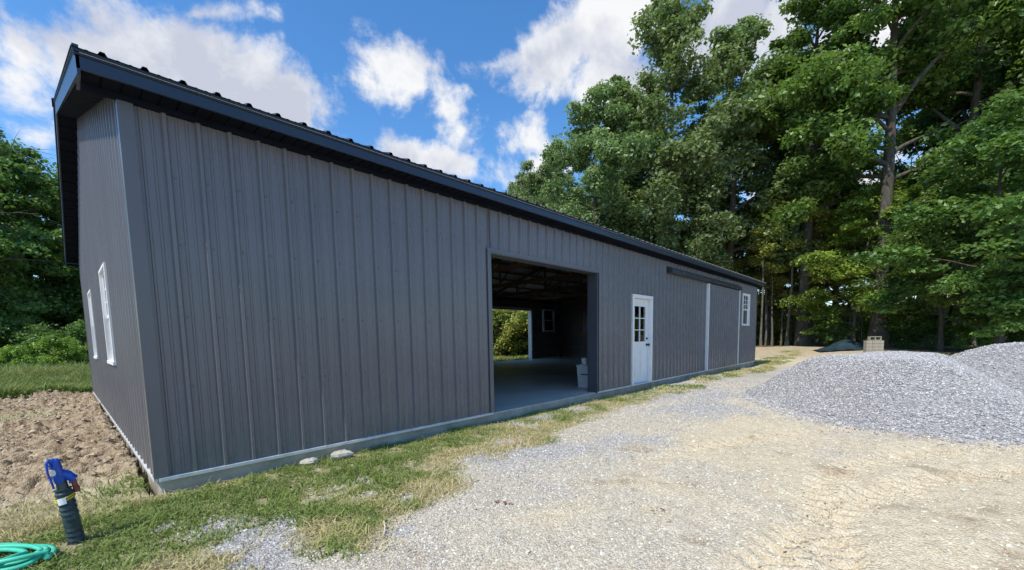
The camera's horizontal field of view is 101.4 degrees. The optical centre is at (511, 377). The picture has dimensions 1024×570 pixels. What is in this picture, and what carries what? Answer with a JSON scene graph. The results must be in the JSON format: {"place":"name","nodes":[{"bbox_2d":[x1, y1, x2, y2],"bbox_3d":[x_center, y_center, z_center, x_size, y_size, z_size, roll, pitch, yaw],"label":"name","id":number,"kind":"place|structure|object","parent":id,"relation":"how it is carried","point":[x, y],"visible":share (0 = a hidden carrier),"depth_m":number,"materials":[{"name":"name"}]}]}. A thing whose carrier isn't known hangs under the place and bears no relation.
{"place":"outdoors","nodes":[
{"label":"outdoors","id":0,"kind":"place"},
{"bbox_2d":[0,0,967,345],"label":"sky","id":1,"kind":"structure","parent":0,"point":[473,90],"materials":[{"name":"blue"}]},
{"bbox_2d":[0,338,1023,569],"bbox_3d":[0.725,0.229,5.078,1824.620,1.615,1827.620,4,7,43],"label":"ground","id":2,"kind":"structure","parent":0,"point":[850,541],"depth_m":3.31,"materials":[{"name":"gravel"}]},
{"bbox_2d":[0,315,29,366],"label":"forest shrub","id":3,"kind":"object","parent":2,"relation":"on","point":[1,335],"visible":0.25,"depth_m":17.45,"materials":[{"name":"green plant"}]},
{"bbox_2d":[0,344,33,368],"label":"forest shrub","id":4,"kind":"object","parent":2,"relation":"on","point":[14,351],"visible":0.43,"depth_m":16.01,"materials":[{"name":"green plant"}]},
{"bbox_2d":[0,129,64,301],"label":"broadleaf tree","id":5,"kind":"object","parent":2,"relation":"on","point":[16,259],"visible":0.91,"depth_m":17.82,"materials":[{"name":"green plant"}]},
{"bbox_2d":[3,301,63,344],"bbox_3d":[-27.409,-2.457,22.657,6.243,4.478,5.052,2,6,32],"label":"forest shrub","id":6,"kind":"object","parent":2,"relation":"on","point":[46,317],"depth_m":22.57,"materials":[{"name":"green plant"}]},
{"bbox_2d":[0,316,71,362],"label":"forest shrub","id":7,"kind":"object","parent":2,"relation":"on","point":[19,324],"visible":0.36,"depth_m":17.65,"materials":[{"name":"green plant"}]},
{"bbox_2d":[0,164,79,353],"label":"understory tree","id":8,"kind":"object","parent":2,"relation":"on","point":[32,307],"visible":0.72,"depth_m":18.73,"materials":[{"name":"green plant"}]},
{"bbox_2d":[0,161,80,307],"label":"understory tree","id":9,"kind":"object","parent":2,"relation":"on","point":[53,223],"visible":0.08,"depth_m":22.92,"materials":[{"name":"green plant"}]},
{"bbox_2d":[0,142,84,322],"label":"understory tree","id":10,"kind":"object","parent":2,"relation":"on","point":[13,201],"visible":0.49,"depth_m":20.85,"materials":[{"name":"green plant"}]},
{"bbox_2d":[0,127,84,338],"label":"understory tree","id":11,"kind":"object","parent":2,"relation":"on","point":[20,276],"visible":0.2,"depth_m":21.73,"materials":[{"name":"green plant"}]},
{"bbox_2d":[2,276,86,356],"bbox_3d":[-25.063,-3.171,24.117,7.804,5.597,6.315,-4,6,-29],"label":"forest shrub","id":12,"kind":"object","parent":2,"relation":"on","point":[66,319],"visible":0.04,"depth_m":23.12,"materials":[{"name":"green plant"}]},
{"bbox_2d":[2,278,88,362],"bbox_3d":[-24.883,-2.810,23.070,5.683,5.038,7.024,-1,5,2],"label":"forest shrub","id":13,"kind":"object","parent":2,"relation":"on","point":[63,292],"visible":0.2,"depth_m":22.14,"materials":[{"name":"green plant"}]},
{"bbox_2d":[0,359,92,398],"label":"meadow grass","id":14,"kind":"structure","parent":2,"relation":"on","point":[17,380],"depth_m":11.95,"materials":[{"name":"plant"}]},
{"bbox_2d":[8,319,89,364],"bbox_3d":[-17.704,-1.147,17.128,3.434,2.463,2.778,-4,6,-28],"label":"forest shrub","id":15,"kind":"object","parent":2,"relation":"on","point":[79,328],"visible":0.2,"depth_m":16.65,"materials":[{"name":"green plant"}]},
{"bbox_2d":[16,334,88,366],"bbox_3d":[-16.645,-0.709,15.606,2.021,1.791,2.497,-1,5,3],"label":"forest shrub","id":16,"kind":"object","parent":2,"relation":"on","point":[66,348],"visible":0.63,"depth_m":15.14,"materials":[{"name":"green plant"}]},
{"bbox_2d":[44,458,86,545],"bbox_3d":[-2.800,0.784,2.649,0.101,0.593,0.127,3,12,35],"label":"water hydrant","id":17,"kind":"object","parent":2,"relation":"on","point":[65,500],"visible":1,"depth_m":2.62,"materials":[{"name":"blue paint"}]},
{"bbox_2d":[0,389,145,507],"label":"soil clods","id":18,"kind":"object","parent":2,"relation":"on","point":[106,457],"visible":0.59,"depth_m":5.79,"materials":[{"name":"soil"}]},
{"bbox_2d":[0,406,166,539],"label":"yard grass","id":19,"kind":"structure","parent":2,"relation":"on","point":[24,507],"depth_m":3.29,"materials":[{"name":"plant"}]},
{"bbox_2d":[299,457,318,465],"bbox_3d":[-2.079,0.871,4.312,0.120,0.091,0.192,4,7,43],"label":"pale rock","id":20,"kind":"object","parent":2,"relation":"on","point":[310,460],"visible":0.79,"depth_m":4.27,"materials":[{"name":"stone"}]},
{"bbox_2d":[330,449,353,459],"bbox_3d":[-1.847,0.835,4.526,0.174,0.114,0.247,4,7,43],"label":"pale rock","id":21,"kind":"object","parent":2,"relation":"on","point":[340,454],"visible":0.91,"depth_m":4.47,"materials":[{"name":"stone"}]},
{"bbox_2d":[0,387,688,569],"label":"verge grass","id":22,"kind":"structure","parent":2,"relation":"on","point":[151,516],"depth_m":3.15,"materials":[{"name":"plant"}]},
{"bbox_2d":[0,543,56,569],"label":"garden hose","id":23,"kind":"object","parent":22,"relation":"on","point":[21,558],"visible":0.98,"depth_m":2.40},
{"bbox_2d":[51,42,765,497],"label":"metal barn","id":24,"kind":"structure","parent":2,"relation":"on","point":[261,290],"depth_m":4.62,"materials":[{"name":"grey"}]},
{"bbox_2d":[87,289,97,358],"bbox_3d":[-7.869,-0.979,7.920,1.020,1.253,0.110,4,7,43],"label":"window","id":25,"kind":"structure","parent":24,"relation":"in","point":[95,356],"depth_m":8.15,"materials":[{"name":"white paint"}]},
{"bbox_2d":[98,262,115,364],"bbox_3d":[-5.265,-0.798,5.499,1.020,1.253,0.110,4,7,43],"label":"window","id":26,"kind":"structure","parent":24,"relation":"in","point":[102,272],"depth_m":5.73,"materials":[{"name":"white paint"}]},
{"bbox_2d":[542,309,554,331],"bbox_3d":[2.003,-3.115,23.106,0.110,1.203,1.000,4,7,43],"label":"window","id":27,"kind":"structure","parent":24,"relation":"in","point":[548,315],"depth_m":23.08,"materials":[{"name":"white paint"}]},
{"bbox_2d":[576,363,587,387],"bbox_3d":[1.768,-0.036,9.445,0.460,0.515,0.544,4,7,43],"label":"storage bin","id":28,"kind":"object","parent":24,"relation":"on","point":[582,371],"visible":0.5,"depth_m":9.33,"materials":[{"name":"white plastic"}]},
{"bbox_2d":[581,358,587,363],"bbox_3d":[1.617,-0.354,9.376,0.148,0.134,0.149,4,7,43],"label":"bucket","id":29,"kind":"object","parent":28,"relation":"on","point":[583,360],"visible":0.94,"depth_m":9.32,"materials":[{"name":"white paint"}]},
{"bbox_2d":[634,298,649,382],"bbox_3d":[3.017,-0.846,9.852,0.120,1.958,0.860,4,7,43],"label":"door","id":30,"kind":"structure","parent":24,"relation":"in","point":[641,344],"depth_m":9.93,"materials":[{"name":"white paint"}]},
{"bbox_2d":[705,283,739,370],"bbox_3d":[7.090,-1.650,14.030,0.085,2.660,3.280,4,7,43],"label":"sliding door","id":31,"kind":"structure","parent":24,"relation":"in","point":[722,303],"depth_m":13.83,"materials":[{"name":"grey"}]},
{"bbox_2d":[741,293,749,325],"bbox_3d":[8.930,-2.577,16.054,0.110,1.203,1.000,4,7,43],"label":"window","id":32,"kind":"structure","parent":24,"relation":"in","point":[745,297],"depth_m":16.18,"materials":[{"name":"white paint"}]},
{"bbox_2d":[492,309,527,357],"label":"forest shrub","id":33,"kind":"object","parent":2,"relation":"on","point":[502,339],"visible":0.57,"depth_m":24.42,"materials":[{"name":"green plant"}]},
{"bbox_2d":[493,310,527,354],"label":"forest shrub","id":34,"kind":"object","parent":2,"relation":"on","point":[510,312],"visible":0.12,"depth_m":26.25,"materials":[{"name":"green plant"}]},
{"bbox_2d":[493,314,527,354],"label":"forest shrub","id":35,"kind":"object","parent":2,"relation":"on","point":[501,325],"visible":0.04,"depth_m":26.46,"materials":[{"name":"green plant"}]},
{"bbox_2d":[493,311,527,354],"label":"forest shrub","id":36,"kind":"object","parent":2,"relation":"on","point":[518,332],"visible":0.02,"depth_m":27.09,"materials":[{"name":"green plant"}]},
{"bbox_2d":[494,332,527,353],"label":"forest shrub","id":37,"kind":"object","parent":2,"relation":"on","point":[520,350],"depth_m":28.23,"materials":[{"name":"green plant"}]},
{"bbox_2d":[507,181,520,194],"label":"broadleaf tree","id":38,"kind":"object","parent":2,"relation":"on","point":[510,186],"visible":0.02,"depth_m":67.39,"materials":[{"name":"green plant"}]},
{"bbox_2d":[506,159,538,200],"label":"broadleaf tree","id":39,"kind":"object","parent":2,"relation":"on","point":[520,185],"visible":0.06,"depth_m":62.43,"materials":[{"name":"green plant"}]},
{"bbox_2d":[516,160,592,211],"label":"broadleaf tree","id":40,"kind":"object","parent":2,"relation":"on","point":[535,178],"visible":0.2,"depth_m":45.52,"materials":[{"name":"green plant"}]},
{"bbox_2d":[551,163,592,209],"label":"broadleaf tree","id":41,"kind":"object","parent":2,"relation":"on","point":[567,176],"visible":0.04,"depth_m":59.00,"materials":[{"name":"green plant"}]},
{"bbox_2d":[579,163,600,221],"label":"broadleaf tree","id":42,"kind":"object","parent":2,"relation":"on","point":[588,203],"visible":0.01,"depth_m":49.32,"materials":[{"name":"green plant"}]},
{"bbox_2d":[534,79,671,241],"bbox_3d":[5.993,-10.780,28.538,8.965,18.496,9.757,-2,5,-10],"label":"broadleaf tree","id":43,"kind":"object","parent":2,"relation":"on","point":[588,136],"visible":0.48,"depth_m":27.67,"materials":[{"name":"green plant"}]},
{"bbox_2d":[572,74,693,252],"bbox_3d":[8.743,-11.821,31.366,9.020,19.738,9.823,-5,7,-35],"label":"broadleaf tree","id":44,"kind":"object","parent":2,"relation":"on","point":[626,212],"visible":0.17,"depth_m":28.73,"materials":[{"name":"green plant"}]},
{"bbox_2d":[589,128,695,254],"bbox_3d":[11.386,-12.480,35.406,9.640,19.888,10.492,-2,6,-15],"label":"broadleaf tree","id":45,"kind":"object","parent":2,"relation":"on","point":[688,180],"depth_m":34.14,"materials":[{"name":"green plant"}]},
{"bbox_2d":[579,0,758,267],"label":"broadleaf tree","id":46,"kind":"object","parent":2,"relation":"on","point":[679,31],"visible":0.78,"depth_m":25.72,"materials":[{"name":"green plant"}]},
{"bbox_2d":[673,171,750,272],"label":"broadleaf tree","id":47,"kind":"object","parent":2,"relation":"on","point":[726,176],"visible":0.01,"depth_m":39.12,"materials":[{"name":"green plant"}]},
{"bbox_2d":[709,241,732,268],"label":"understory tree","id":48,"kind":"object","parent":2,"relation":"on","point":[728,266],"visible":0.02,"depth_m":28.86,"materials":[{"name":"green plant"}]},
{"bbox_2d":[646,350,807,390],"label":"verge grass","id":49,"kind":"structure","parent":2,"relation":"on","point":[767,366],"depth_m":13.80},
{"bbox_2d":[733,226,764,279],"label":"young tree","id":50,"kind":"object","parent":2,"relation":"on","point":[741,265],"visible":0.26,"depth_m":32.97,"materials":[{"name":"green plant"}]},
{"bbox_2d":[674,13,834,270],"bbox_3d":[15.835,-13.712,29.749,11.542,23.192,10.598,4,7,42],"label":"broadleaf tree","id":51,"kind":"object","parent":2,"relation":"on","point":[749,30],"visible":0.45,"depth_m":28.10,"materials":[{"name":"green plant"}]},
{"bbox_2d":[739,251,778,343],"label":"young tree","id":52,"kind":"object","parent":2,"relation":"on","point":[745,273],"visible":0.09,"depth_m":33.45,"materials":[{"name":"green plant"}]},
{"bbox_2d":[740,200,781,345],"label":"young tree","id":53,"kind":"object","parent":2,"relation":"on","point":[766,315],"visible":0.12,"depth_m":30.83,"materials":[{"name":"green plant"}]},
{"bbox_2d":[747,207,785,346],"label":"young tree","id":54,"kind":"object","parent":2,"relation":"on","point":[769,248],"visible":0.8,"depth_m":28.69,"materials":[{"name":"green plant"}]},
{"bbox_2d":[748,218,791,345],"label":"young tree","id":55,"kind":"object","parent":2,"relation":"on","point":[766,264],"visible":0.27,"depth_m":29.64,"materials":[{"name":"green plant"}]},
{"bbox_2d":[745,256,796,304],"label":"young tree","id":56,"kind":"object","parent":2,"relation":"on","point":[759,296],"visible":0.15,"depth_m":32.08,"materials":[{"name":"green plant"}]},
{"bbox_2d":[756,303,792,344],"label":"forest shrub","id":57,"kind":"object","parent":2,"relation":"on","point":[777,311],"visible":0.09,"depth_m":33.84,"materials":[{"name":"green plant"}]},
{"bbox_2d":[756,302,793,344],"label":"forest shrub","id":58,"kind":"object","parent":2,"relation":"on","point":[777,324],"visible":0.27,"depth_m":33.47,"materials":[{"name":"green plant"}]},
{"bbox_2d":[713,28,847,344],"bbox_3d":[19.710,-13.729,31.793,9.430,22.698,10.269,1,6,24],"label":"broadleaf tree","id":59,"kind":"object","parent":2,"relation":"on","point":[761,204],"visible":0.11,"depth_m":29.91,"materials":[{"name":"green plant"}]},
{"bbox_2d":[759,257,811,345],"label":"young tree","id":60,"kind":"object","parent":2,"relation":"on","point":[780,282],"visible":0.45,"depth_m":29.99,"materials":[{"name":"green plant"}]},
{"bbox_2d":[773,309,797,343],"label":"forest shrub","id":61,"kind":"object","parent":2,"relation":"on","point":[791,324],"visible":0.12,"depth_m":34.90,"materials":[{"name":"green plant"}]},
{"bbox_2d":[760,230,820,344],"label":"young tree","id":62,"kind":"object","parent":2,"relation":"on","point":[795,288],"visible":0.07,"depth_m":31.91,"materials":[{"name":"green plant"}]},
{"bbox_2d":[760,166,829,345],"bbox_3d":[18.847,-8.061,28.249,3.133,12.359,4.334,-4,6,-32],"label":"young tree","id":63,"kind":"object","parent":2,"relation":"on","point":[798,244],"visible":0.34,"depth_m":27.55,"materials":[{"name":"green plant"}]},
{"bbox_2d":[773,303,821,343],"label":"forest shrub","id":64,"kind":"object","parent":2,"relation":"on","point":[792,328],"visible":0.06,"depth_m":35.81,"materials":[{"name":"green plant"}]},
{"bbox_2d":[792,247,813,344],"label":"young tree","id":65,"kind":"object","parent":2,"relation":"on","point":[794,316],"depth_m":33.13,"materials":[{"name":"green plant"}]},
{"bbox_2d":[783,235,845,345],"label":"young tree","id":66,"kind":"object","parent":2,"relation":"on","point":[814,340],"visible":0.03,"depth_m":29.94,"materials":[{"name":"green plant"}]},
{"bbox_2d":[796,166,840,250],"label":"young tree","id":67,"kind":"object","parent":2,"relation":"on","point":[822,215],"visible":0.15,"depth_m":26.93,"materials":[{"name":"green plant"}]},
{"bbox_2d":[792,303,845,342],"bbox_3d":[26.001,-4.819,36.989,5.931,4.254,4.799,-2,5,-8],"label":"forest shrub","id":68,"kind":"object","parent":2,"relation":"on","point":[826,319],"visible":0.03,"depth_m":36.03,"materials":[{"name":"green plant"}]},
{"bbox_2d":[801,192,842,345],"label":"young tree","id":69,"kind":"object","parent":2,"relation":"on","point":[822,246],"visible":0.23,"depth_m":27.30,"materials":[{"name":"green plant"}]},
{"bbox_2d":[785,194,859,326],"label":"young tree","id":70,"kind":"object","parent":2,"relation":"on","point":[812,274],"visible":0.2,"depth_m":27.20,"materials":[{"name":"green plant"}]},
{"bbox_2d":[735,0,925,346],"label":"broadleaf tree","id":71,"kind":"object","parent":2,"relation":"on","point":[799,212],"visible":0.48,"depth_m":25.60,"materials":[{"name":"green plant"}]},
{"bbox_2d":[818,249,848,342],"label":"young tree","id":72,"kind":"object","parent":2,"relation":"on","point":[843,305],"visible":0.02,"depth_m":35.67,"materials":[{"name":"green plant"}]},
{"bbox_2d":[813,245,856,344],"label":"young tree","id":73,"kind":"object","parent":2,"relation":"on","point":[827,286],"visible":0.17,"depth_m":28.52,"materials":[{"name":"green plant"}]},
{"bbox_2d":[816,314,859,341],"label":"forest shrub","id":74,"kind":"object","parent":2,"relation":"on","point":[844,318],"visible":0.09,"depth_m":39.30,"materials":[{"name":"green plant"}]},
{"bbox_2d":[816,339,862,350],"bbox_3d":[18.279,-1.768,22.987,3.200,0.616,2.000,0,6,14],"label":"tarp heap","id":75,"kind":"object","parent":2,"relation":"on","point":[845,344],"visible":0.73,"depth_m":22.62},
{"bbox_2d":[815,321,864,345],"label":"forest shrub","id":76,"kind":"object","parent":2,"relation":"on","point":[828,337],"visible":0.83,"depth_m":25.83,"materials":[{"name":"green plant"}]},
{"bbox_2d":[819,305,871,340],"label":"forest shrub","id":77,"kind":"object","parent":2,"relation":"on","point":[858,320],"visible":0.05,"depth_m":39.02,"materials":[{"name":"green plant"}]},
{"bbox_2d":[818,164,876,342],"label":"young tree","id":78,"kind":"object","parent":2,"relation":"on","point":[842,246],"visible":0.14,"depth_m":27.48,"materials":[{"name":"green plant"}]},
{"bbox_2d":[830,211,871,315],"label":"young tree","id":79,"kind":"object","parent":2,"relation":"on","point":[856,245],"visible":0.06,"depth_m":28.97,"materials":[{"name":"green plant"}]},
{"bbox_2d":[848,282,861,341],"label":"young tree","id":80,"kind":"object","parent":2,"relation":"on","point":[860,339],"visible":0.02,"depth_m":37.17,"materials":[{"name":"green plant"}]},
{"bbox_2d":[834,214,875,326],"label":"young tree","id":81,"kind":"object","parent":2,"relation":"on","point":[849,283],"visible":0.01,"depth_m":34.97,"materials":[{"name":"green plant"}]},
{"bbox_2d":[842,318,869,341],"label":"forest shrub","id":82,"kind":"object","parent":2,"relation":"on","point":[866,327],"visible":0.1,"depth_m":39.61,"materials":[{"name":"green plant"}]},
{"bbox_2d":[831,180,881,300],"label":"young tree","id":83,"kind":"object","parent":2,"relation":"on","point":[866,242],"depth_m":32.94,"materials":[{"name":"green plant"}]},
{"bbox_2d":[833,151,883,332],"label":"broadleaf tree","id":84,"kind":"object","parent":2,"relation":"on","point":[872,183],"depth_m":36.26,"materials":[{"name":"green plant"}]},
{"bbox_2d":[843,208,878,339],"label":"young tree","id":85,"kind":"object","parent":2,"relation":"on","point":[849,317],"visible":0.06,"depth_m":29.98,"materials":[{"name":"green plant"}]},
{"bbox_2d":[774,177,950,341],"bbox_3d":[20.610,-6.541,24.569,8.627,9.658,8.286,0,5,10],"label":"understory tree","id":86,"kind":"object","parent":2,"relation":"on","point":[845,269],"visible":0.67,"depth_m":24.29,"materials":[{"name":"green plant"}]},
{"bbox_2d":[845,304,894,341],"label":"forest shrub","id":87,"kind":"object","parent":2,"relation":"on","point":[863,339],"visible":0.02,"depth_m":39.77,"materials":[{"name":"green plant"}]},
{"bbox_2d":[721,351,1023,450],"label":"gravel pile","id":88,"kind":"object","parent":2,"relation":"on","point":[936,395],"visible":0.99,"depth_m":5.72,"materials":[{"name":"gravel"}]},
{"bbox_2d":[771,0,1023,347],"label":"broadleaf tree","id":89,"kind":"object","parent":2,"relation":"on","point":[847,132],"visible":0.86,"depth_m":22.52,"materials":[{"name":"green plant"}]},
{"bbox_2d":[888,315,930,347],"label":"forest shrub","id":90,"kind":"object","parent":2,"relation":"on","point":[897,335],"visible":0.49,"depth_m":23.44,"materials":[{"name":"green plant"}]},
{"bbox_2d":[892,219,959,344],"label":"young tree","id":91,"kind":"object","parent":2,"relation":"on","point":[923,289],"visible":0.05,"depth_m":26.17,"materials":[{"name":"green plant"}]},
{"bbox_2d":[897,310,958,348],"bbox_3d":[22.630,-2.561,23.063,3.122,2.239,2.526,-3,6,-19],"label":"forest shrub","id":92,"kind":"object","parent":2,"relation":"on","point":[926,324],"visible":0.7,"depth_m":22.79,"materials":[{"name":"green plant"}]},
{"bbox_2d":[853,7,1014,337],"bbox_3d":[30.123,-14.203,29.725,10.716,23.685,9.840,3,7,40],"label":"broadleaf tree","id":93,"kind":"object","parent":2,"relation":"on","point":[909,131],"visible":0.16,"depth_m":29.90,"materials":[{"name":"green plant"}]},
{"bbox_2d":[846,149,1023,350],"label":"understory tree","id":94,"kind":"object","parent":2,"relation":"on","point":[929,240],"visible":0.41,"depth_m":20.94,"materials":[{"name":"green plant"}]},
{"bbox_2d":[848,86,1023,343],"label":"understory tree","id":95,"kind":"object","parent":2,"relation":"on","point":[1003,146],"visible":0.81,"depth_m":18.02,"materials":[{"name":"green plant"}]},
{"bbox_2d":[874,1,1023,345],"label":"broadleaf tree","id":96,"kind":"object","parent":2,"relation":"on","point":[938,107],"visible":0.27,"depth_m":24.39,"materials":[{"name":"green plant"}]},
{"bbox_2d":[932,217,973,342],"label":"young tree","id":97,"kind":"object","parent":2,"relation":"on","point":[933,337],"depth_m":27.22,"materials":[{"name":"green plant"}]},
{"bbox_2d":[944,307,994,348],"bbox_3d":[24.504,-2.538,21.789,3.434,2.463,2.778,4,7,40],"label":"forest shrub","id":98,"kind":"object","parent":2,"relation":"on","point":[962,331],"visible":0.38,"depth_m":21.99,"materials":[{"name":"green plant"}]},
{"bbox_2d":[925,159,1023,338],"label":"understory tree","id":99,"kind":"object","parent":2,"relation":"on","point":[1013,204],"visible":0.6,"depth_m":17.49,"materials":[{"name":"green plant"}]},
{"bbox_2d":[933,241,1017,345],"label":"young tree","id":100,"kind":"object","parent":2,"relation":"on","point":[974,263],"visible":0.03,"depth_m":26.99,"materials":[{"name":"green plant"}]},
{"bbox_2d":[943,24,1023,342],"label":"broadleaf tree","id":101,"kind":"object","parent":2,"relation":"on","point":[989,79],"visible":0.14,"depth_m":24.86,"materials":[{"name":"green plant"}]},
{"bbox_2d":[946,31,1023,191],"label":"broadleaf tree","id":102,"kind":"object","parent":2,"relation":"on","point":[1004,81],"visible":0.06,"depth_m":24.62,"materials":[{"name":"green plant"}]},
{"bbox_2d":[950,342,1023,393],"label":"gravel pile","id":103,"kind":"object","parent":2,"relation":"on","point":[1003,363],"visible":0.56,"depth_m":9.54,"materials":[{"name":"gravel"}]},
{"bbox_2d":[978,314,1023,342],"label":"forest shrub","id":104,"kind":"object","parent":2,"relation":"on","point":[1018,336],"visible":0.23,"depth_m":19.79,"materials":[{"name":"green plant"}]},
{"bbox_2d":[493,349,551,361],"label":"grass","id":105,"kind":"structure","parent":0,"point":[522,356],"depth_m":22.22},
{"bbox_2d":[49,377,1023,569],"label":"driveway gravel","id":106,"kind":"structure","parent":0,"point":[416,526],"depth_m":3.25,"materials":[{"name":"gravel"}]},
{"bbox_3d":[18.332,-1.587,20.918,0.238,0.152,0.300,1,6,16],"label":"concrete block","id":107,"kind":"object","parent":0,"visible":0},
{"bbox_3d":[18.330,-1.747,20.903,0.238,0.152,0.300,1,6,16],"label":"concrete block","id":108,"kind":"object","parent":107,"relation":"on","visible":0},
{"bbox_2d":[867,336,881,340],"bbox_3d":[18.108,-1.933,20.942,0.500,0.200,0.200,0,6,14],"label":"hollow block","id":109,"kind":"object","parent":108,"relation":"on","point":[874,338],"depth_m":20.90,"materials":[{"name":"concrete"}]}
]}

